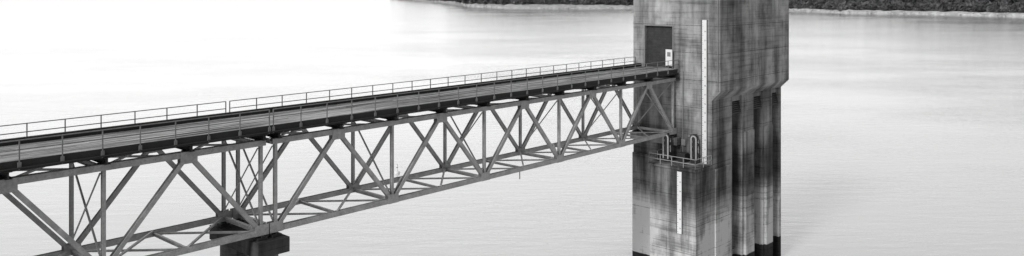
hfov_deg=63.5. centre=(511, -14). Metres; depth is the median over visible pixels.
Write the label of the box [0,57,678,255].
truss bridge
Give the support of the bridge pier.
in the water
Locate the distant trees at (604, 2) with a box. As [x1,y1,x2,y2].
[427,0,632,5]
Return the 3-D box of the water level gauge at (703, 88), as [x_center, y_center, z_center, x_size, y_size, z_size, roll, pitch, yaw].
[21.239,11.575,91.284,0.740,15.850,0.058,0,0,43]
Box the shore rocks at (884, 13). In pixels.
[789,9,1014,16]
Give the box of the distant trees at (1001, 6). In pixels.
[789,0,1023,12]
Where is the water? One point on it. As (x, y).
(902, 134)
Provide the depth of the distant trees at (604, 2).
1324.20 m
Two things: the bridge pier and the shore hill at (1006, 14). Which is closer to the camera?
the bridge pier
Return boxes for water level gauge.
[676,171,681,233]
[701,20,706,163]
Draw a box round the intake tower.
[630,0,788,255]
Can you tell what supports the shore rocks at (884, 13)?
on the shore hill at (1006, 14)
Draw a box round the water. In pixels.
[0,0,1023,255]
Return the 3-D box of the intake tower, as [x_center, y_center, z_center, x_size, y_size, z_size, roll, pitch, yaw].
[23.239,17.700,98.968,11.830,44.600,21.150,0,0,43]
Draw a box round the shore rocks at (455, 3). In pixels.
[414,0,630,8]
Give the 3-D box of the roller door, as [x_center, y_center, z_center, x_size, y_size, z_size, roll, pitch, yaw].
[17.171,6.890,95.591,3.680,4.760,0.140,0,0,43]
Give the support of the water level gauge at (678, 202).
attached to the intake tower
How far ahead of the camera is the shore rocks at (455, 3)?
1390.76 m
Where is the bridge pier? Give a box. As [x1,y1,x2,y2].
[209,220,289,255]
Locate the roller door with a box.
[647,26,671,67]
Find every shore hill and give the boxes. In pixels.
[417,0,632,8]
[789,0,1023,16]

